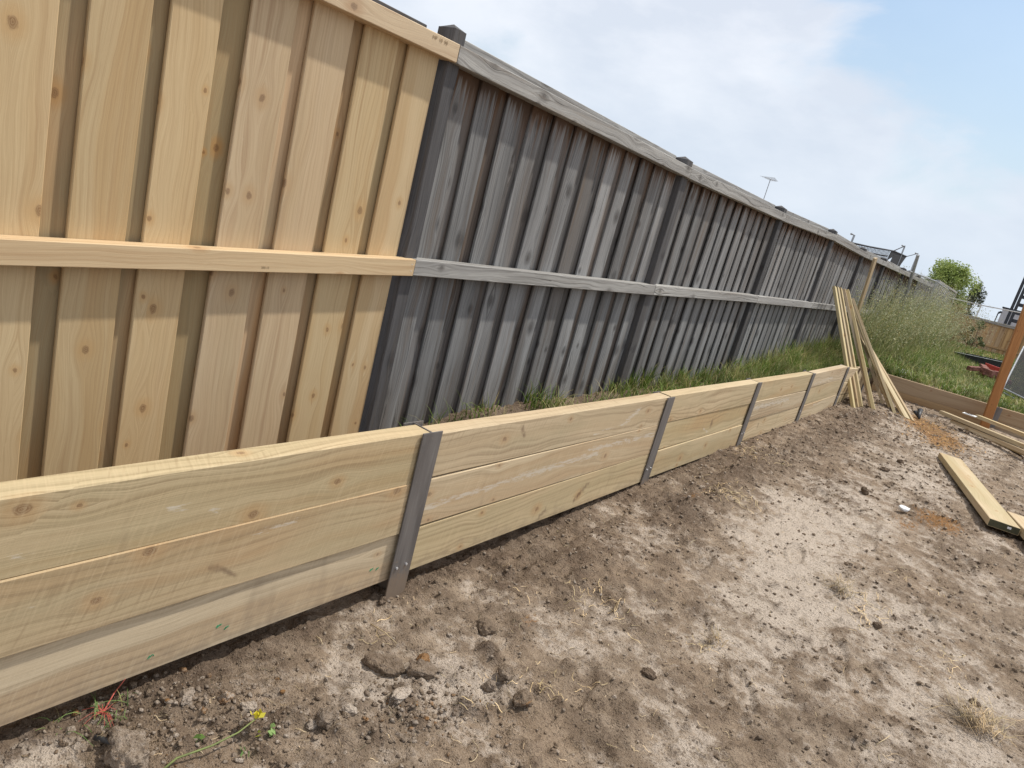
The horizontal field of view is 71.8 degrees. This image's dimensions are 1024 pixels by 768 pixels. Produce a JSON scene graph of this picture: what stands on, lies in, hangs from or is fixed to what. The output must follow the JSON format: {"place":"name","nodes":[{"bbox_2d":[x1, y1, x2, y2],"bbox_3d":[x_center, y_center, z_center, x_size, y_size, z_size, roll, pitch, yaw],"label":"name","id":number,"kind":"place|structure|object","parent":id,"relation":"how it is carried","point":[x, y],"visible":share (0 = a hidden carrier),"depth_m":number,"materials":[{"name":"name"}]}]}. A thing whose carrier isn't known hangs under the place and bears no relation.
{"place":"outdoors","nodes":[
{"label":"outdoors","id":0,"kind":"place"},
{"bbox_2d":[0,358,1023,767],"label":"ground","id":1,"kind":"structure","parent":0,"point":[672,740],"depth_m":2.76,"materials":[{"name":"soil"}]},
{"bbox_2d":[35,679,137,745],"bbox_3d":[-1.033,0.802,1.740,0.176,0.085,0.215,17,14,9],"label":"red weed","id":2,"kind":"object","parent":1,"relation":"on","point":[100,710],"visible":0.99,"depth_m":1.75,"materials":[{"name":"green plant"}]},
{"bbox_2d":[93,734,109,744],"bbox_3d":[-0.941,0.845,1.670,0.098,0.022,0.025,15,14,-2],"label":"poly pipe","id":3,"kind":"object","parent":1,"relation":"on","point":[102,739],"visible":0.5,"depth_m":1.67,"materials":[{"name":"black plastic"}]},
{"bbox_2d":[104,725,149,767],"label":"soil clod","id":4,"kind":"object","parent":1,"relation":"on","point":[127,748],"visible":1,"depth_m":1.64,"materials":[{"name":"brown soil"}]},
{"bbox_2d":[179,687,195,707],"bbox_3d":[-0.853,0.821,1.859,0.039,0.035,0.072,9,15,-24],"label":"soil clod","id":5,"kind":"object","parent":1,"relation":"on","point":[186,695],"visible":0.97,"depth_m":1.85,"materials":[{"name":"soil"}]},
{"bbox_2d":[164,709,275,767],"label":"weed","id":6,"kind":"object","parent":1,"relation":"on","point":[260,714],"visible":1,"depth_m":1.75,"materials":[{"name":"green plant"}]},
{"bbox_2d":[218,690,234,704],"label":"stone","id":7,"kind":"object","parent":1,"relation":"on","point":[226,697],"visible":0.98,"depth_m":1.89,"materials":[{"name":"stone"}]},
{"bbox_2d":[0,0,459,481],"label":"paling fence","id":8,"kind":"object","parent":1,"relation":"on","point":[203,205],"visible":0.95,"depth_m":2.36,"materials":[{"name":"brown wood"}]},
{"bbox_2d":[240,700,256,712],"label":"stone","id":9,"kind":"object","parent":1,"relation":"on","point":[248,706],"visible":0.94,"depth_m":1.90,"materials":[{"name":"stone"}]},
{"bbox_2d":[306,718,316,730],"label":"stone","id":10,"kind":"object","parent":1,"relation":"on","point":[311,725],"visible":1,"depth_m":1.88,"materials":[{"name":"stone"}]},
{"bbox_2d":[315,706,338,729],"bbox_3d":[-0.500,0.899,1.913,0.059,0.063,0.072,24,17,32],"label":"stone","id":11,"kind":"object","parent":1,"relation":"on","point":[326,717],"visible":1,"depth_m":1.89,"materials":[{"name":"stone"}]},
{"bbox_2d":[339,703,356,715],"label":"stone","id":12,"kind":"object","parent":1,"relation":"on","point":[350,709],"visible":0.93,"depth_m":1.97,"materials":[{"name":"stone"}]},
{"bbox_2d":[378,596,385,604],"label":"stone","id":13,"kind":"object","parent":1,"relation":"on","point":[382,600],"visible":1,"depth_m":2.52,"materials":[{"name":"stone"}]},
{"bbox_2d":[370,624,396,643],"bbox_3d":[-0.428,0.832,2.362,0.133,0.014,0.008,24,17,32],"label":"twig","id":14,"kind":"object","parent":1,"relation":"on","point":[382,631],"visible":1,"depth_m":2.36,"materials":[{"name":"brown wood"}]},
{"bbox_2d":[362,653,406,676],"bbox_3d":[-0.398,0.887,2.220,0.132,0.062,0.101,24,17,32],"label":"soil clod","id":15,"kind":"object","parent":1,"relation":"on","point":[385,666],"visible":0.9,"depth_m":2.20,"materials":[{"name":"brown soil"}]},
{"bbox_2d":[390,685,411,703],"bbox_3d":[-0.324,0.913,2.089,0.049,0.029,0.093,24,17,32],"label":"stone","id":16,"kind":"object","parent":1,"relation":"on","point":[399,695],"visible":1,"depth_m":2.07,"materials":[{"name":"stone"}]},
{"bbox_2d":[407,658,437,679],"bbox_3d":[-0.281,0.899,2.223,0.099,0.061,0.072,14,14,-6],"label":"soil clod","id":17,"kind":"object","parent":1,"relation":"on","point":[424,669],"visible":0.95,"depth_m":2.20,"materials":[{"name":"brown soil"}]},
{"bbox_2d":[416,652,429,661],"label":"soil clod","id":18,"kind":"object","parent":1,"relation":"on","point":[425,656],"visible":0.42,"depth_m":2.28,"materials":[{"name":"orange soil"}]},
{"bbox_2d":[0,364,869,726],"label":"retaining wall","id":19,"kind":"structure","parent":1,"relation":"on","point":[112,574],"depth_m":2.06,"materials":[{"name":"brown wood"}]},
{"bbox_2d":[475,618,495,635],"bbox_3d":[-0.091,0.872,2.533,0.074,0.057,0.078,8,16,-25],"label":"soil clod","id":20,"kind":"object","parent":1,"relation":"on","point":[485,626],"visible":0.98,"depth_m":2.51,"materials":[{"name":"brown soil"}]},
{"bbox_2d":[481,679,496,692],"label":"soil clod","id":21,"kind":"object","parent":1,"relation":"on","point":[489,686],"visible":0.99,"depth_m":2.25,"materials":[{"name":"brown soil"}]},
{"bbox_2d":[498,663,514,681],"bbox_3d":[-0.020,0.938,2.307,0.065,0.046,0.063,24,17,32],"label":"soil clod","id":22,"kind":"object","parent":1,"relation":"on","point":[505,672],"visible":0.99,"depth_m":2.29,"materials":[{"name":"brown soil"}]},
{"bbox_2d":[0,390,1023,767],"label":"soil crumbs","id":23,"kind":"object","parent":1,"relation":"on","point":[198,706],"visible":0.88,"depth_m":2.45,"materials":[{"name":"brown soil"}]},
{"bbox_2d":[512,688,531,707],"bbox_3d":[0.030,0.985,2.198,0.066,0.064,0.058,6,16,-31],"label":"soil clod","id":24,"kind":"object","parent":1,"relation":"on","point":[521,698],"visible":0.99,"depth_m":2.18,"materials":[{"name":"brown soil"}]},
{"bbox_2d":[22,393,1023,767],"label":"straw litter","id":25,"kind":"object","parent":1,"relation":"on","point":[714,601],"visible":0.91,"depth_m":3.00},
{"bbox_2d":[641,667,656,679],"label":"soil clod","id":26,"kind":"object","parent":1,"relation":"on","point":[649,673],"visible":1,"depth_m":2.50,"materials":[{"name":"brown soil"}]},
{"bbox_2d":[359,24,947,431],"bbox_3d":[6.113,-1.210,12.204,0.139,2.105,22.479,24,17,32],"label":"weathered paling fence","id":27,"kind":"object","parent":1,"relation":"on","point":[551,236],"visible":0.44,"depth_m":4.19,"materials":[{"name":"grey wood"}]},
{"bbox_2d":[930,280,956,337],"bbox_3d":[11.788,-1.860,19.658,0.044,1.750,5.455,24,17,32],"label":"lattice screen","id":28,"kind":"object","parent":27,"relation":"attached to","point":[951,289],"visible":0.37,"depth_m":19.64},
{"bbox_2d":[701,624,733,647],"bbox_3d":[0.811,1.003,2.816,0.130,0.063,0.094,5,17,-35],"label":"straw tuft","id":29,"kind":"object","parent":1,"relation":"on","point":[717,632],"visible":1,"depth_m":2.81,"materials":[{"name":"beige plant"}]},
{"bbox_2d":[763,176,775,197],"bbox_3d":[7.739,-4.716,22.948,0.502,3.870,0.805,24,17,32],"label":"television antenna","id":30,"kind":"object","parent":1,"relation":"on","point":[769,182],"visible":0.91,"depth_m":22.50,"materials":[{"name":"grey metal"}]},
{"bbox_2d":[819,570,866,606],"bbox_3d":[1.607,0.992,3.459,0.242,0.062,0.310,16,14,5],"label":"straw tuft","id":31,"kind":"object","parent":1,"relation":"on","point":[838,581],"visible":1,"depth_m":3.46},
{"bbox_2d":[832,286,855,407],"bbox_3d":[4.073,-0.479,8.698,0.065,1.316,1.222,12,14,-12],"label":"plank","id":32,"kind":"object","parent":1,"relation":"on","point":[844,350],"visible":0.85,"depth_m":8.70,"materials":[{"name":"brown wood"}]},
{"bbox_2d":[837,286,858,406],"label":"plank","id":33,"kind":"object","parent":1,"relation":"on","point":[849,354],"visible":0.62,"depth_m":8.77,"materials":[{"name":"brown wood"}]},
{"bbox_2d":[839,287,863,406],"bbox_3d":[4.253,-0.493,8.899,0.064,1.302,1.394,13,14,-8],"label":"plank","id":34,"kind":"object","parent":1,"relation":"on","point":[860,400],"visible":0.78,"depth_m":8.82,"materials":[{"name":"brown wood"}]},
{"bbox_2d":[842,289,870,406],"bbox_3d":[4.417,-0.500,9.069,0.064,1.284,1.656,14,14,-5],"label":"plank","id":35,"kind":"object","parent":1,"relation":"on","point":[853,332],"visible":0.82,"depth_m":9.08,"materials":[{"name":"brown wood"}]},
{"bbox_2d":[846,289,875,410],"bbox_3d":[4.425,-0.478,9.002,0.070,1.299,1.809,15,14,-2],"label":"plank","id":36,"kind":"object","parent":1,"relation":"on","point":[861,352],"visible":0.96,"depth_m":8.90,"materials":[{"name":"brown wood"}]},
{"bbox_2d":[850,257,877,333],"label":"plank","id":37,"kind":"object","parent":1,"relation":"on","point":[868,278],"visible":0.52,"depth_m":10.62,"materials":[{"name":"brown wood"}]},
{"bbox_2d":[861,486,868,494],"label":"soil clod","id":38,"kind":"object","parent":1,"relation":"on","point":[864,490],"visible":1,"depth_m":5.13,"materials":[{"name":"brown soil"}]},
{"bbox_2d":[856,321,883,403],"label":"plank","id":39,"kind":"object","parent":1,"relation":"on","point":[874,378],"visible":0.52,"depth_m":9.26,"materials":[{"name":"brown wood"}]},
{"bbox_2d":[853,306,890,407],"bbox_3d":[4.739,-0.428,9.384,0.061,1.169,2.017,14,14,-3],"label":"plank","id":40,"kind":"object","parent":1,"relation":"on","point":[875,369],"visible":0.58,"depth_m":9.20,"materials":[{"name":"brown wood"}]},
{"bbox_2d":[851,298,895,413],"bbox_3d":[4.713,-0.417,9.263,0.057,1.192,1.970,14,14,-4],"label":"plank","id":41,"kind":"object","parent":1,"relation":"on","point":[874,358],"visible":0.96,"depth_m":9.15,"materials":[{"name":"brown wood"}]},
{"bbox_2d":[872,621,881,629],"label":"soil clod","id":42,"kind":"object","parent":1,"relation":"on","point":[877,625],"visible":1,"depth_m":3.23,"materials":[{"name":"brown soil"}]},
{"bbox_2d":[848,318,906,417],"bbox_3d":[4.754,-0.267,9.272,0.047,0.922,2.062,14,14,-5],"label":"plank","id":43,"kind":"object","parent":1,"relation":"on","point":[896,403],"visible":0.46,"depth_m":8.72,"materials":[{"name":"brown wood"}]},
{"bbox_2d":[880,467,889,471],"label":"soil clod","id":44,"kind":"object","parent":1,"relation":"on","point":[885,469],"visible":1,"depth_m":5.94,"materials":[{"name":"brown soil"}]},
{"bbox_2d":[876,359,908,416],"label":"plank","id":45,"kind":"object","parent":1,"relation":"on","point":[890,384],"visible":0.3,"depth_m":9.02,"materials":[{"name":"brown wood"}]},
{"bbox_2d":[873,350,914,420],"bbox_3d":[4.882,-0.234,9.374,0.048,0.905,2.210,14,14,-3],"label":"plank","id":46,"kind":"object","parent":1,"relation":"on","point":[901,400],"visible":0.49,"depth_m":8.87,"materials":[{"name":"brown wood"}]},
{"bbox_2d":[878,364,909,418],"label":"plank","id":47,"kind":"object","parent":1,"relation":"on","point":[894,393],"visible":0.31,"depth_m":8.78,"materials":[{"name":"brown wood"}]},
{"bbox_2d":[898,505,909,511],"bbox_3d":[2.741,0.871,4.946,0.083,0.041,0.061,8,16,-27],"label":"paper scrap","id":48,"kind":"object","parent":1,"relation":"on","point":[903,508],"visible":1,"depth_m":4.93,"materials":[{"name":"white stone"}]},
{"bbox_2d":[913,408,922,418],"bbox_3d":[4.973,0.354,8.680,0.095,0.123,0.177,22,16,26],"label":"work glove","id":49,"kind":"object","parent":1,"relation":"on","point":[918,413],"visible":1,"depth_m":8.68,"materials":[{"name":"black fabric"}]},
{"bbox_2d":[836,266,1002,368],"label":"oat grass","id":50,"kind":"structure","parent":1,"relation":"on","point":[924,322],"depth_m":12.42,"materials":[{"name":"green plant"}]},
{"bbox_2d":[896,254,949,330],"bbox_3d":[8.976,-1.571,15.527,0.106,1.928,7.251,24,17,32],"label":"chain link fence","id":51,"kind":"object","parent":1,"relation":"on","point":[912,272],"visible":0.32,"depth_m":14.08,"materials":[{"name":"metal"}]},
{"bbox_2d":[836,333,1023,413],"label":"rank grass","id":52,"kind":"structure","parent":1,"relation":"on","point":[947,371],"depth_m":11.55,"materials":[{"name":"green plant"}]},
{"bbox_2d":[871,374,1023,438],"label":"retaining wall","id":53,"kind":"structure","parent":1,"relation":"on","point":[930,397],"depth_m":10.09,"materials":[{"name":"brown wood"}]},
{"bbox_2d":[924,257,983,318],"bbox_3d":[17.210,-3.104,28.417,2.349,3.941,2.422,12,14,-10],"label":"willow tree","id":54,"kind":"object","parent":1,"relation":"on","point":[949,273],"visible":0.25,"depth_m":27.88,"materials":[{"name":"green plant"}]},
{"bbox_2d":[937,304,972,342],"bbox_3d":[14.017,-1.949,22.675,1.274,1.373,1.629,5,17,-35],"label":"dry shrub","id":55,"kind":"object","parent":1,"relation":"on","point":[968,331],"visible":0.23,"depth_m":22.30,"materials":[{"name":"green plant"}]},
{"bbox_2d":[966,366,981,371],"bbox_3d":[8.498,-0.282,13.004,0.220,0.116,0.110,14,14,-3],"label":"brick","id":56,"kind":"object","parent":1,"relation":"on","point":[973,368],"visible":1,"depth_m":12.96,"materials":[{"name":"red brick"}]},
{"bbox_2d":[980,366,995,375],"bbox_3d":[8.663,-0.235,12.890,0.110,0.094,0.220,7,16,-30],"label":"brick","id":57,"kind":"object","parent":56,"relation":"on","point":[987,370],"visible":1,"depth_m":12.84,"materials":[{"name":"red brick"}]},
{"bbox_2d":[924,682,1023,746],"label":"straw tuft","id":58,"kind":"object","parent":1,"relation":"on","point":[984,721],"visible":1,"depth_m":2.68,"materials":[{"name":"beige plant"}]},
{"bbox_2d":[968,698,980,707],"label":"soil clod","id":59,"kind":"object","parent":1,"relation":"on","point":[977,702],"visible":0.77,"depth_m":2.81,"materials":[{"name":"brown soil"}]},
{"bbox_2d":[961,320,987,347],"bbox_3d":[15.673,-1.674,23.965,0.840,1.063,0.903,24,17,32],"label":"green shrub","id":60,"kind":"object","parent":1,"relation":"on","point":[979,338],"visible":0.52,"depth_m":23.89,"materials":[{"name":"green plant"}]},
{"bbox_2d":[963,281,987,315],"bbox_3d":[21.665,-3.524,33.525,0.872,2.892,0.979,13,14,-7],"label":"conifer tree","id":61,"kind":"object","parent":1,"relation":"on","point":[980,299],"visible":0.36,"depth_m":33.18,"materials":[{"name":"green plant"}]},
{"bbox_2d":[955,352,1002,367],"bbox_3d":[11.187,-0.539,16.961,1.091,0.353,1.865,24,17,32],"label":"garden bed","id":62,"kind":"object","parent":1,"relation":"on","point":[983,360],"visible":0.33,"depth_m":16.45,"materials":[{"name":"grey metal"}]},
{"bbox_2d":[938,452,1020,535],"bbox_3d":[3.900,0.874,5.996,0.200,0.054,2.117,20,15,19],"label":"sleeper offcut","id":63,"kind":"object","parent":1,"relation":"on","point":[991,511],"visible":1,"depth_m":5.65,"materials":[{"name":"brown wood"}]},
{"bbox_2d":[945,311,1023,357],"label":"boundary fence","id":64,"kind":"object","parent":1,"relation":"on","point":[999,339],"visible":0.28,"depth_m":25.57,"materials":[{"name":"brown wood"}]},
{"bbox_2d":[952,298,1020,316],"bbox_3d":[17.206,-2.148,26.226,3.511,1.820,0.050,24,17,32],"label":"pipe rail","id":65,"kind":"object","parent":1,"relation":"on","point":[988,306],"visible":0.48,"depth_m":26.02,"materials":[{"name":"grey metal"}]},
{"bbox_2d":[963,428,1023,455],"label":"timber length","id":66,"kind":"object","parent":1,"relation":"on","point":[1002,445],"visible":0.24,"depth_m":8.46,"materials":[{"name":"brown wood"}]},
{"bbox_2d":[950,419,1023,453],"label":"timber length","id":67,"kind":"object","parent":66,"relation":"on","point":[992,438],"visible":0.91,"depth_m":8.44,"materials":[{"name":"brown wood"}]},
{"bbox_2d":[939,410,1023,447],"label":"timber length","id":68,"kind":"object","parent":67,"relation":"on","point":[986,430],"visible":1,"depth_m":8.54,"materials":[{"name":"brown wood"}]},
{"bbox_2d":[975,414,1023,436],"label":"timber length","id":69,"kind":"object","parent":67,"relation":"on","point":[1002,426],"visible":1,"depth_m":9.32,"materials":[{"name":"brown wood"}]},
{"bbox_2d":[979,305,1023,428],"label":"timber post","id":70,"kind":"object","parent":1,"relation":"on","point":[1004,371],"visible":0.87,"depth_m":9.62,"materials":[{"name":"orange wood"}]},
{"bbox_2d":[994,307,1020,325],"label":"site shed","id":71,"kind":"structure","parent":1,"relation":"on","point":[1003,314],"depth_m":36.83,"materials":[{"name":"paint"}]},
{"bbox_2d":[1003,346,1023,399],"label":"panel","id":72,"kind":"object","parent":1,"relation":"on","point":[1020,360],"visible":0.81,"depth_m":11.34,"materials":[{"name":"grey metal"}]},
{"bbox_2d":[1003,278,1023,324],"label":"steel mast","id":73,"kind":"object","parent":1,"relation":"on","point":[1017,305],"visible":0.34,"depth_m":34.84,"materials":[{"name":"grey metal"}]},
{"bbox_2d":[1007,511,1023,539],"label":"sleeper offcut","id":74,"kind":"object","parent":1,"relation":"on","point":[1018,520],"visible":0.61,"depth_m":5.17,"materials":[{"name":"brown wood"}]},
{"bbox_2d":[396,331,869,426],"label":"grass","id":75,"kind":"structure","parent":0,"point":[827,353],"depth_m":6.86,"materials":[{"name":"green plant"}]},
{"bbox_2d":[380,0,1023,321],"label":"sky","id":76,"kind":"structure","parent":0,"point":[889,124],"materials":[{"name":"blue"}]},
{"bbox_2d":[850,233,917,270],"bbox_3d":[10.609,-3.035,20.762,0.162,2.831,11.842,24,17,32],"label":"trampoline","id":77,"kind":"object","parent":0,"point":[898,258],"visible":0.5,"depth_m":21.34,"materials":[{"name":"black metal"}]},
{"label":"brick","id":78,"kind":"object","parent":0,"visible":0},
{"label":"brick","id":79,"kind":"object","parent":78,"relation":"on","visible":0},
{"bbox_2d":[985,363,999,370],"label":"painted beam","id":80,"kind":"structure","parent":79,"relation":"on","point":[992,367],"depth_m":13.66,"materials":[{"name":"red paint"}]},
{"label":"brick","id":81,"kind":"object","parent":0,"visible":0},
{"bbox_3d":[9.002,-0.167,13.380,0.135,0.090,0.232,24,17,32],"label":"brick","id":82,"kind":"object","parent":81,"relation":"on","visible":0},
{"bbox_2d":[979,372,992,377],"bbox_3d":[8.901,-0.193,13.278,0.220,0.105,0.110,13,14,-6],"label":"brick","id":83,"kind":"object","parent":82,"relation":"on","point":[989,375],"visible":0.46,"depth_m":13.23,"materials":[{"name":"red brick"}]}
]}

